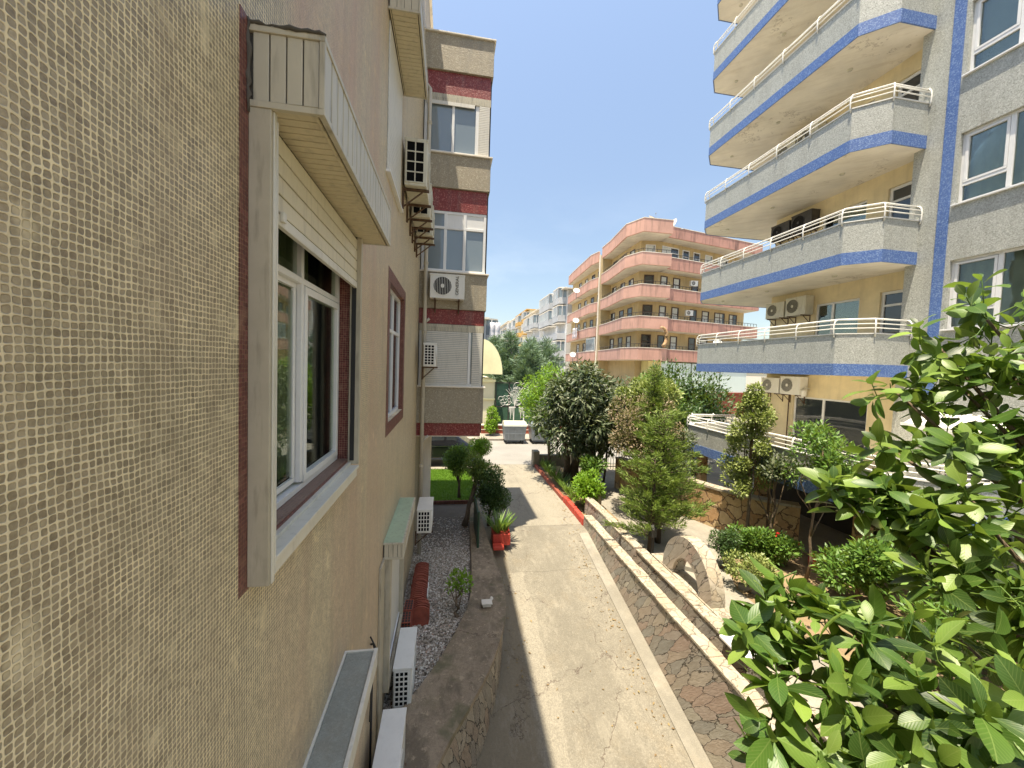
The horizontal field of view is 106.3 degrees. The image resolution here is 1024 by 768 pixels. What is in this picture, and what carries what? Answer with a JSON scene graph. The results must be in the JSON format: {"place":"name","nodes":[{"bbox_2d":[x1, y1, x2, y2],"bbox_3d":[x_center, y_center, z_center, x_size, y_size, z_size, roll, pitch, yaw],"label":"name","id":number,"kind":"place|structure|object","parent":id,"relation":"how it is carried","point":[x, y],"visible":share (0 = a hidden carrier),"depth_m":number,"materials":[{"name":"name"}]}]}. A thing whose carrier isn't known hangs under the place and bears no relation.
{"place":"outdoors","nodes":[
{"label":"outdoors","id":0,"kind":"place"},
{"bbox_2d":[375,504,470,748],"bbox_3d":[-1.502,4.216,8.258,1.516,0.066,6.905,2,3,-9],"label":"gravel","id":1,"kind":"structure","parent":0,"point":[447,627],"depth_m":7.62,"materials":[{"name":"grey gravel"}]},
{"bbox_2d":[409,562,429,625],"bbox_3d":[-1.792,4.083,7.578,0.392,0.366,1.586,2,3,-9],"label":"tile stack","id":2,"kind":"object","parent":1,"relation":"on","point":[421,607],"visible":0.96,"depth_m":7.20,"materials":[{"name":"red ceramic"}]},
{"bbox_2d":[433,500,467,504],"bbox_3d":[-2.133,3.950,12.807,1.350,0.120,0.080,2,3,-9],"label":"timber edging","id":3,"kind":"object","parent":1,"relation":"on","point":[439,502],"visible":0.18,"depth_m":12.79,"materials":[{"name":"brown wood"}]},
{"bbox_2d":[444,567,473,617],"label":"pruned shrub","id":4,"kind":"object","parent":1,"relation":"on","point":[457,586],"visible":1,"depth_m":7.17,"materials":[{"name":"green plant"}]},
{"bbox_2d":[461,452,502,526],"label":"clipped tree","id":5,"kind":"object","parent":1,"relation":"on","point":[478,466],"visible":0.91,"depth_m":11.23,"materials":[{"name":"green plant"}]},
{"bbox_2d":[430,468,476,501],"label":"lawn","id":6,"kind":"structure","parent":0,"point":[449,486],"depth_m":14.48,"materials":[{"name":"green plant"}]},
{"bbox_2d":[441,442,470,497],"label":"clipped tree","id":7,"kind":"object","parent":6,"relation":"on","point":[454,459],"visible":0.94,"depth_m":12.85,"materials":[{"name":"green plant"}]},
{"bbox_2d":[467,433,561,440],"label":"pavement","id":8,"kind":"structure","parent":0,"point":[494,437],"depth_m":24.34,"materials":[{"name":"concrete"}]},
{"bbox_2d":[483,405,500,434],"bbox_3d":[-1.315,2.351,25.084,1.181,2.018,1.241,2,3,-9],"label":"potted citrus","id":9,"kind":"object","parent":8,"relation":"on","point":[491,425],"visible":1,"depth_m":24.95,"materials":[{"name":"green plant"}]},
{"bbox_2d":[431,441,722,464],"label":"road","id":10,"kind":"structure","parent":0,"point":[511,452],"depth_m":20.86,"materials":[{"name":"grey asphalt"}]},
{"bbox_2d":[431,436,474,457],"bbox_3d":[-3.976,2.962,18.108,4.415,1.497,1.936,2,3,-9],"label":"parked car","id":11,"kind":"object","parent":10,"relation":"on","point":[440,446],"visible":0.03,"depth_m":17.47,"materials":[{"name":"black paint"}]},
{"bbox_2d":[502,420,526,443],"bbox_3d":[0.120,2.920,23.507,1.420,1.358,1.060,2,3,-9],"label":"waste container","id":12,"kind":"object","parent":10,"relation":"on","point":[513,430],"visible":1,"depth_m":23.07,"materials":[{"name":"metal"}]},
{"bbox_2d":[528,421,550,443],"bbox_3d":[1.748,2.965,23.774,1.420,1.358,1.060,2,3,-9],"label":"waste container","id":13,"kind":"object","parent":10,"relation":"on","point":[531,437],"visible":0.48,"depth_m":23.33,"materials":[{"name":"metal"}]},
{"bbox_2d":[638,358,740,421],"bbox_3d":[9.756,1.296,21.353,5.968,5.568,4.602,2,3,-9],"label":"evergreen tree","id":14,"kind":"object","parent":10,"relation":"on","point":[696,396],"visible":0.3,"depth_m":20.85,"materials":[{"name":"green plant"}]},
{"bbox_2d":[539,466,617,520],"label":"bed soil","id":15,"kind":"structure","parent":0,"point":[579,505],"depth_m":14.45,"materials":[{"name":"brown soil"}]},
{"bbox_2d":[518,362,571,463],"bbox_3d":[1.583,1.402,17.581,3.068,4.885,2.517,2,3,-9],"label":"citrus tree","id":16,"kind":"object","parent":15,"relation":"on","point":[532,389],"visible":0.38,"depth_m":17.12,"materials":[{"name":"green plant"}]},
{"bbox_2d":[525,356,638,482],"bbox_3d":[3.276,1.500,15.287,4.718,5.195,4.068,1,3,-28],"label":"loquat tree","id":17,"kind":"object","parent":15,"relation":"on","point":[581,399],"visible":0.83,"depth_m":14.60,"materials":[{"name":"green plant"}]},
{"bbox_2d":[571,467,606,507],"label":"garden bush","id":18,"kind":"object","parent":15,"relation":"on","point":[586,485],"visible":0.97,"depth_m":12.53,"materials":[{"name":"green plant"}]},
{"bbox_2d":[577,453,607,477],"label":"garden bush","id":19,"kind":"object","parent":15,"relation":"on","point":[588,461],"visible":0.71,"depth_m":13.74,"materials":[{"name":"green plant"}]},
{"bbox_2d":[467,464,712,767],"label":"driveway","id":20,"kind":"structure","parent":0,"point":[564,633],"depth_m":7.16,"materials":[{"name":"concrete"}]},
{"bbox_2d":[403,503,505,767],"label":"retaining wall","id":21,"kind":"structure","parent":20,"relation":"on","point":[450,708],"depth_m":5.64,"materials":[{"name":"concrete"}]},
{"bbox_2d":[473,495,479,547],"bbox_3d":[-0.959,3.613,10.307,0.060,0.950,1.550,2,3,-9],"label":"green panel","id":22,"kind":"object","parent":21,"relation":"on","point":[476,520],"visible":0.98,"depth_m":9.93,"materials":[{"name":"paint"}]},
{"bbox_2d":[468,436,491,457],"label":"clipped tree","id":23,"kind":"object","parent":20,"relation":"on","point":[481,446],"visible":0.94,"depth_m":13.58,"materials":[{"name":"green plant"}]},
{"bbox_2d":[474,467,513,525],"bbox_3d":[-0.547,3.270,11.208,1.152,1.696,1.196,2,3,-9],"label":"dense bush","id":24,"kind":"object","parent":20,"relation":"on","point":[491,495],"visible":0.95,"depth_m":10.97,"materials":[{"name":"green plant"}]},
{"bbox_2d":[491,527,510,544],"bbox_3d":[-0.304,4.070,10.260,0.484,0.312,0.460,2,3,-9],"label":"planter","id":25,"kind":"object","parent":20,"relation":"on","point":[503,537],"visible":0.77,"depth_m":10.05,"materials":[{"name":"red paint"}]},
{"bbox_2d":[483,509,513,533],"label":"strap leaf plant","id":26,"kind":"object","parent":25,"relation":"in","point":[498,528],"visible":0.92,"depth_m":10.27,"materials":[{"name":"green plant"}]},
{"bbox_2d":[492,506,516,531],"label":"strap leaf plant","id":27,"kind":"object","parent":25,"relation":"in","point":[509,523],"visible":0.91,"depth_m":10.29,"materials":[{"name":"green plant"}]},
{"bbox_2d":[485,473,674,766],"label":"fallen leaves","id":28,"kind":"object","parent":20,"relation":"on","point":[601,641],"visible":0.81,"depth_m":7.37,"materials":[{"name":"brown plant"}]},
{"bbox_2d":[579,533,712,767],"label":"kerb","id":29,"kind":"structure","parent":20,"relation":"on","point":[697,755],"depth_m":7.20,"materials":[{"name":"concrete"}]},
{"bbox_2d":[432,0,774,376],"label":"sky","id":30,"kind":"structure","parent":0,"point":[602,111],"materials":[{"name":"blue"}]},
{"bbox_2d":[431,376,898,562],"bbox_3d":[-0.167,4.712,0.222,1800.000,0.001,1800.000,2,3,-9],"label":"ground","id":31,"kind":"structure","parent":0,"point":[823,534],"depth_m":12.00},
{"bbox_2d":[0,0,496,767],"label":"apartment building","id":32,"kind":"structure","parent":31,"relation":"on","point":[226,412],"depth_m":1.30,"materials":[{"name":"beige tile"}]},
{"bbox_2d":[276,228,347,525],"bbox_3d":[-1.293,-0.219,2.185,0.337,1.700,1.496,2,3,-9],"label":"window","id":33,"kind":"structure","parent":32,"relation":"in","point":[294,287],"depth_m":2.36,"materials":[{"name":"white plastic"}]},
{"bbox_2d":[372,707,406,767],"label":"air conditioner","id":34,"kind":"object","parent":32,"relation":"attached to","point":[390,749],"visible":1,"depth_m":4.08,"materials":[{"name":"white metal"}]},
{"bbox_2d":[382,559,403,692],"bbox_3d":[-1.786,3.042,5.653,0.210,1.770,1.580,2,3,-9],"label":"window","id":35,"kind":"structure","parent":32,"relation":"in","point":[394,569],"depth_m":5.43,"materials":[{"name":"white plastic"}]},
{"bbox_2d":[388,289,399,416],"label":"window","id":36,"kind":"structure","parent":32,"relation":"in","point":[394,342],"depth_m":5.88,"materials":[{"name":"white plastic"}]},
{"bbox_2d":[386,20,402,212],"bbox_3d":[-1.504,-3.246,4.834,0.160,1.680,1.210,2,3,-9],"label":"window","id":37,"kind":"structure","parent":32,"relation":"in","point":[395,91],"depth_m":4.70,"materials":[{"name":"white plastic"}]},
{"bbox_2d":[390,627,417,708],"bbox_3d":[-1.536,4.181,5.506,0.310,0.866,0.820,2,3,-9],"label":"air conditioner","id":38,"kind":"object","parent":32,"relation":"attached to","point":[404,668],"visible":0.93,"depth_m":5.17,"materials":[{"name":"white metal"}]},
{"bbox_2d":[402,137,430,222],"bbox_3d":[-1.465,-3.090,5.966,0.390,0.966,0.820,2,3,-9],"label":"air conditioner","id":39,"kind":"object","parent":32,"relation":"attached to","point":[416,188],"visible":1,"depth_m":5.58,"materials":[{"name":"metal"}]},
{"bbox_2d":[409,183,432,242],"bbox_3d":[-1.629,-3.053,6.956,0.390,0.886,0.680,2,3,-9],"label":"air conditioner","id":40,"kind":"object","parent":32,"relation":"attached to","point":[422,220],"visible":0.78,"depth_m":6.74,"materials":[{"name":"metal"}]},
{"bbox_2d":[415,497,433,545],"bbox_3d":[-1.892,2.983,8.348,0.370,0.806,0.780,2,3,-9],"label":"air conditioner","id":41,"kind":"object","parent":32,"relation":"attached to","point":[425,521],"visible":1,"depth_m":7.98,"materials":[{"name":"white metal"}]},
{"bbox_2d":[414,206,434,257],"bbox_3d":[-1.773,-3.079,7.844,0.390,0.886,0.680,2,3,-9],"label":"air conditioner","id":42,"kind":"object","parent":32,"relation":"attached to","point":[427,238],"visible":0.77,"depth_m":7.64,"materials":[{"name":"metal"}]},
{"bbox_2d":[421,343,437,379],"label":"air conditioner","id":43,"kind":"object","parent":32,"relation":"attached to","point":[430,355],"visible":1,"depth_m":8.54,"materials":[{"name":"white metal"}]},
{"bbox_2d":[430,273,464,313],"bbox_3d":[-1.538,-2.140,9.128,0.812,0.866,0.330,2,3,-9],"label":"air conditioner","id":44,"kind":"object","parent":32,"relation":"attached to","point":[450,287],"visible":1,"depth_m":8.99,"materials":[{"name":"white metal"}]},
{"bbox_2d":[418,323,483,386],"bbox_3d":[-1.710,-0.772,10.757,1.552,1.500,2.774,2,3,-9],"label":"bay window","id":45,"kind":"structure","parent":32,"relation":"in","point":[459,348],"depth_m":9.42,"materials":[{"name":"white plastic"}]},
{"bbox_2d":[421,210,486,273],"bbox_3d":[-1.622,-3.498,10.640,1.538,1.440,2.748,2,3,-9],"label":"bay window","id":46,"kind":"structure","parent":32,"relation":"in","point":[459,238],"depth_m":9.32,"materials":[{"name":"white plastic"}]},
{"bbox_2d":[424,92,490,156],"bbox_3d":[-1.516,-6.233,10.500,1.552,1.360,2.774,2,3,-9],"label":"bay window","id":47,"kind":"structure","parent":32,"relation":"in","point":[460,124],"depth_m":9.18,"materials":[{"name":"white plastic"}]},
{"bbox_2d":[484,317,497,374],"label":"apartment building","id":48,"kind":"structure","parent":31,"relation":"on","point":[488,320],"depth_m":40.22,"materials":[{"name":"white concrete"}]},
{"bbox_2d":[490,322,499,338],"bbox_3d":[-1.771,-5.436,39.699,1.051,1.802,0.102,2,3,-9],"label":"laundry","id":49,"kind":"object","parent":48,"relation":"hanging from","point":[494,329],"visible":0.78,"depth_m":39.69,"materials":[{"name":"white fabric"}]},
{"bbox_2d":[481,339,501,423],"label":"shop building","id":50,"kind":"structure","parent":31,"relation":"on","point":[492,363],"depth_m":25.95,"materials":[{"name":"yellow concrete"}]},
{"bbox_2d":[484,329,526,402],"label":"cedar tree","id":51,"kind":"object","parent":31,"relation":"on","point":[505,349],"visible":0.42,"depth_m":33.35,"materials":[{"name":"green plant"}]},
{"bbox_2d":[494,382,540,423],"bbox_3d":[0.500,1.579,27.911,3.900,3.460,2.500,2,3,-9],"label":"screen fence","id":52,"kind":"object","parent":31,"relation":"on","point":[502,389],"visible":0.38,"depth_m":26.64,"materials":[{"name":"green fabric"}]},
{"bbox_2d":[515,309,535,350],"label":"apartment building","id":53,"kind":"structure","parent":31,"relation":"on","point":[519,320],"depth_m":105.29,"materials":[{"name":"white paint"}]},
{"bbox_2d":[500,341,554,406],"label":"cedar tree","id":54,"kind":"object","parent":31,"relation":"on","point":[533,361],"visible":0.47,"depth_m":30.88,"materials":[{"name":"green plant"}]},
{"bbox_2d":[504,333,553,379],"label":"cedar tree","id":55,"kind":"object","parent":31,"relation":"on","point":[534,341],"visible":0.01,"depth_m":35.42,"materials":[{"name":"green plant"}]},
{"bbox_2d":[523,309,542,342],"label":"apartment building","id":56,"kind":"structure","parent":31,"relation":"on","point":[530,324],"depth_m":84.36,"materials":[{"name":"white paint"}]},
{"bbox_2d":[534,464,563,500],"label":"red kerb","id":57,"kind":"structure","parent":31,"relation":"on","point":[556,490],"depth_m":15.28,"materials":[{"name":"concrete"}]},
{"bbox_2d":[537,335,566,372],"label":"cedar tree","id":58,"kind":"object","parent":31,"relation":"on","point":[550,350],"visible":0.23,"depth_m":38.60,"materials":[{"name":"green plant"}]},
{"bbox_2d":[538,287,572,372],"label":"apartment building","id":59,"kind":"structure","parent":31,"relation":"on","point":[555,308],"depth_m":65.02,"materials":[{"name":"white concrete"}]},
{"bbox_2d":[531,449,579,466],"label":"boundary wall","id":60,"kind":"structure","parent":31,"relation":"on","point":[536,457],"depth_m":18.16,"materials":[{"name":"concrete"}]},
{"bbox_2d":[563,496,583,524],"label":"red kerb","id":61,"kind":"structure","parent":31,"relation":"on","point":[573,508],"depth_m":12.38,"materials":[{"name":"paint"}]},
{"bbox_2d":[630,372,688,426],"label":"evergreen tree","id":62,"kind":"object","parent":31,"relation":"on","point":[680,405],"visible":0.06,"depth_m":18.12,"materials":[{"name":"green plant"}]},
{"bbox_2d":[565,217,762,414],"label":"apartment building","id":63,"kind":"structure","parent":31,"relation":"on","point":[636,292],"depth_m":40.79,"materials":[{"name":"paint"}]},
{"bbox_2d":[641,334,650,346],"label":"window","id":64,"kind":"structure","parent":63,"relation":"in","point":[645,338],"depth_m":39.77,"materials":[{"name":"brown glass"}]},
{"bbox_2d":[583,515,775,767],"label":"stone wall","id":65,"kind":"structure","parent":31,"relation":"on","point":[701,675],"depth_m":6.48,"materials":[{"name":"beige stone"}]},
{"bbox_2d":[668,400,726,474],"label":"evergreen tree","id":66,"kind":"object","parent":31,"relation":"on","point":[693,411],"visible":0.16,"depth_m":17.72,"materials":[{"name":"green plant"}]},
{"bbox_2d":[584,497,828,744],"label":"stone wall","id":67,"kind":"structure","parent":31,"relation":"on","point":[697,613],"depth_m":7.64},
{"bbox_2d":[719,635,756,658],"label":"stone slab","id":68,"kind":"structure","parent":67,"relation":"on","point":[727,640],"depth_m":6.05,"materials":[{"name":"white stone"}]},
{"bbox_2d":[614,456,800,550],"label":"stone wall","id":69,"kind":"structure","parent":31,"relation":"on","point":[728,507],"depth_m":11.23,"materials":[{"name":"beige stone"}]},
{"bbox_2d":[687,0,1023,585],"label":"apartment building","id":70,"kind":"structure","parent":31,"relation":"on","point":[902,169],"depth_m":10.43,"materials":[{"name":"grey paint"}]},
{"bbox_2d":[761,377,782,401],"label":"air conditioner","id":71,"kind":"object","parent":70,"relation":"attached to","point":[771,385],"visible":0.79,"depth_m":14.07,"materials":[{"name":"white metal"}]},
{"bbox_2d":[765,301,788,325],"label":"air conditioner","id":72,"kind":"object","parent":70,"relation":"attached to","point":[774,311],"visible":0.93,"depth_m":13.98,"materials":[{"name":"metal"}]},
{"bbox_2d":[771,220,794,245],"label":"air conditioner","id":73,"kind":"object","parent":70,"relation":"attached to","point":[783,227],"visible":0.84,"depth_m":13.84,"materials":[{"name":"metal"}]},
{"bbox_2d":[780,376,808,403],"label":"air conditioner","id":74,"kind":"object","parent":70,"relation":"attached to","point":[791,385],"visible":0.98,"depth_m":13.18,"materials":[{"name":"white metal"}]},
{"bbox_2d":[785,295,814,323],"bbox_3d":[9.887,-2.520,13.235,0.390,0.926,0.800,2,3,-9],"label":"air conditioner","id":75,"kind":"object","parent":70,"relation":"attached to","point":[799,306],"visible":0.97,"depth_m":13.03,"materials":[{"name":"metal"}]},
{"bbox_2d":[791,208,820,238],"bbox_3d":[9.988,-5.355,13.102,0.390,0.926,0.800,2,3,-9],"label":"air conditioner","id":76,"kind":"object","parent":70,"relation":"attached to","point":[806,217],"visible":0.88,"depth_m":12.90,"materials":[{"name":"metal"}]},
{"bbox_2d":[797,120,826,142],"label":"air conditioner","id":77,"kind":"object","parent":70,"relation":"attached to","point":[824,123],"visible":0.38,"depth_m":12.74,"materials":[{"name":"metal"}]},
{"bbox_2d":[792,396,867,464],"bbox_3d":[10.181,1.429,12.407,0.062,1.900,2.458,2,3,-9],"label":"window","id":78,"kind":"structure","parent":70,"relation":"in","point":[844,416],"depth_m":12.15,"materials":[{"name":"black glass"}]},
{"bbox_2d":[815,298,859,334],"bbox_3d":[10.310,-1.861,12.178,0.062,1.500,1.408,2,3,-9],"label":"window","id":79,"kind":"structure","parent":70,"relation":"in","point":[846,309],"depth_m":12.15,"materials":[{"name":"glass"}]},
{"bbox_2d":[823,200,866,228],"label":"window","id":80,"kind":"structure","parent":70,"relation":"in","point":[860,217],"depth_m":11.91,"materials":[{"name":"white plastic"}]},
{"bbox_2d":[879,289,902,333],"bbox_3d":[10.554,-1.529,10.638,0.060,2.100,0.658,2,3,-9],"label":"balcony door","id":81,"kind":"structure","parent":70,"relation":"in","point":[891,303],"depth_m":10.69,"materials":[{"name":"white plastic"}]},
{"bbox_2d":[888,181,911,218],"bbox_3d":[10.656,-4.395,10.503,0.060,2.100,0.658,2,3,-9],"label":"balcony door","id":82,"kind":"structure","parent":70,"relation":"in","point":[901,194],"depth_m":10.53,"materials":[{"name":"white plastic"}]},
{"bbox_2d":[898,70,920,99],"bbox_3d":[10.757,-7.260,10.368,0.060,2.100,0.658,2,3,-9],"label":"balcony door","id":83,"kind":"structure","parent":70,"relation":"in","point":[914,80],"depth_m":10.36,"materials":[{"name":"white plastic"}]},
{"bbox_2d":[939,246,1023,330],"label":"window","id":84,"kind":"structure","parent":70,"relation":"in","point":[1012,260],"depth_m":8.36,"materials":[{"name":"white plastic"}]},
{"bbox_2d":[950,107,1023,206],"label":"window","id":85,"kind":"structure","parent":70,"relation":"in","point":[992,162],"depth_m":8.54,"materials":[{"name":"white plastic"}]},
{"bbox_2d":[961,0,1023,76],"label":"window","id":86,"kind":"structure","parent":70,"relation":"in","point":[998,27],"depth_m":8.50,"materials":[{"name":"white plastic"}]},
{"bbox_2d":[563,468,879,751],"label":"garden path","id":87,"kind":"structure","parent":0,"point":[611,502],"depth_m":11.04,"materials":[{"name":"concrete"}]},
{"bbox_2d":[607,375,686,510],"bbox_3d":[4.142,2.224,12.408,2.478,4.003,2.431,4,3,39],"label":"photinia tree","id":88,"kind":"object","parent":87,"relation":"on","point":[632,441],"visible":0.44,"depth_m":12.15,"materials":[{"name":"green plant"}]},
{"bbox_2d":[602,452,703,552],"bbox_3d":[3.668,3.026,9.862,2.154,2.655,2.013,4,3,36],"label":"cypress tree","id":89,"kind":"object","parent":87,"relation":"on","point":[665,514],"visible":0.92,"depth_m":9.78,"materials":[{"name":"green plant"}]},
{"bbox_2d":[631,364,676,521],"bbox_3d":[4.244,1.821,11.789,1.451,4.918,1.318,2,3,-9],"label":"cypress tree","id":90,"kind":"object","parent":87,"relation":"on","point":[655,390],"visible":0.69,"depth_m":11.69,"materials":[{"name":"green plant"}]},
{"bbox_2d":[614,405,717,543],"bbox_3d":[4.000,2.458,10.244,2.739,3.776,2.629,2,3,-9],"label":"cypress tree","id":91,"kind":"object","parent":87,"relation":"on","point":[655,427],"visible":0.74,"depth_m":10.19,"materials":[{"name":"green plant"}]},
{"bbox_2d":[652,427,700,477],"bbox_3d":[5.286,2.816,13.129,1.936,2.835,1.810,4,3,35],"label":"oleander bush","id":92,"kind":"object","parent":87,"relation":"on","point":[689,437],"visible":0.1,"depth_m":12.79,"materials":[{"name":"green plant"}]},
{"bbox_2d":[651,535,731,621],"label":"stone arch","id":93,"kind":"structure","parent":87,"relation":"on","point":[706,588],"depth_m":7.39,"materials":[{"name":"beige stone"}]},
{"bbox_2d":[706,527,742,568],"bbox_3d":[5.171,3.930,9.256,0.857,1.084,0.702,1,3,-23],"label":"clipped bush","id":94,"kind":"object","parent":87,"relation":"on","point":[724,541],"visible":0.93,"depth_m":9.16,"materials":[{"name":"green plant"}]},
{"bbox_2d":[716,381,777,529],"bbox_3d":[6.602,2.170,10.579,1.687,4.544,1.573,2,3,-9],"label":"conical tree","id":95,"kind":"object","parent":87,"relation":"on","point":[757,409],"visible":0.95,"depth_m":10.36,"materials":[{"name":"green plant"}]},
{"bbox_2d":[719,269,1023,767],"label":"broadleaf tree","id":96,"kind":"object","parent":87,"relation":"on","point":[915,712],"visible":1,"depth_m":2.48,"materials":[{"name":"green plant"}]},
{"bbox_2d":[724,551,1017,691],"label":"garden soil","id":97,"kind":"structure","parent":0,"point":[800,565],"depth_m":8.37,"materials":[{"name":"brown soil"}]},
{"bbox_2d":[720,548,777,593],"bbox_3d":[5.096,4.043,8.205,1.145,0.950,0.726,3,3,24],"label":"clipped bush","id":98,"kind":"object","parent":97,"relation":"on","point":[747,562],"visible":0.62,"depth_m":8.20,"materials":[{"name":"green plant"}]},
{"bbox_2d":[725,521,781,559],"bbox_3d":[6.062,4.077,9.876,1.368,1.095,0.920,3,3,13],"label":"garden bush","id":99,"kind":"object","parent":97,"relation":"on","point":[752,537],"visible":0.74,"depth_m":9.66,"materials":[{"name":"green plant"}]},
{"bbox_2d":[754,449,804,556],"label":"tree","id":100,"kind":"object","parent":97,"relation":"on","point":[777,465],"visible":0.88,"depth_m":9.87,"materials":[{"name":"green plant"}]},
{"bbox_2d":[757,530,806,566],"bbox_3d":[6.567,4.071,9.422,0.911,0.957,1.038,2,3,-9],"label":"garden bush","id":101,"kind":"object","parent":97,"relation":"on","point":[785,550],"visible":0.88,"depth_m":9.28,"materials":[{"name":"green plant"}]},
{"bbox_2d":[781,418,865,581],"bbox_3d":[6.984,2.670,8.672,1.426,3.765,1.500,2,3,-9],"label":"tree","id":102,"kind":"object","parent":97,"relation":"on","point":[817,444],"visible":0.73,"depth_m":8.66,"materials":[{"name":"green plant"}]},
{"bbox_2d":[808,533,911,602],"bbox_3d":[7.097,3.773,7.897,1.658,1.675,1.695,2,3,-9],"label":"garden bush","id":103,"kind":"object","parent":97,"relation":"on","point":[862,564],"visible":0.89,"depth_m":7.66,"materials":[{"name":"green plant"}]},
{"bbox_2d":[888,556,1019,677],"bbox_3d":[7.533,3.848,6.409,1.972,1.985,1.714,1,3,-29],"label":"garden bush","id":104,"kind":"object","parent":97,"relation":"on","point":[939,603],"visible":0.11,"depth_m":6.32,"materials":[{"name":"green plant"}]},
{"bbox_3d":[-1.790,4.213,6.494,0.150,0.192,0.302,2,3,-9],"label":"hollow brick","id":105,"kind":"object","parent":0,"visible":0},
{"bbox_2d":[401,611,411,627],"bbox_3d":[-1.781,4.019,6.475,0.150,0.192,0.302,1,3,-12],"label":"hollow brick","id":106,"kind":"object","parent":105,"relation":"on","point":[406,620],"visible":0.71,"depth_m":6.40,"materials":[{"name":"red brick"}]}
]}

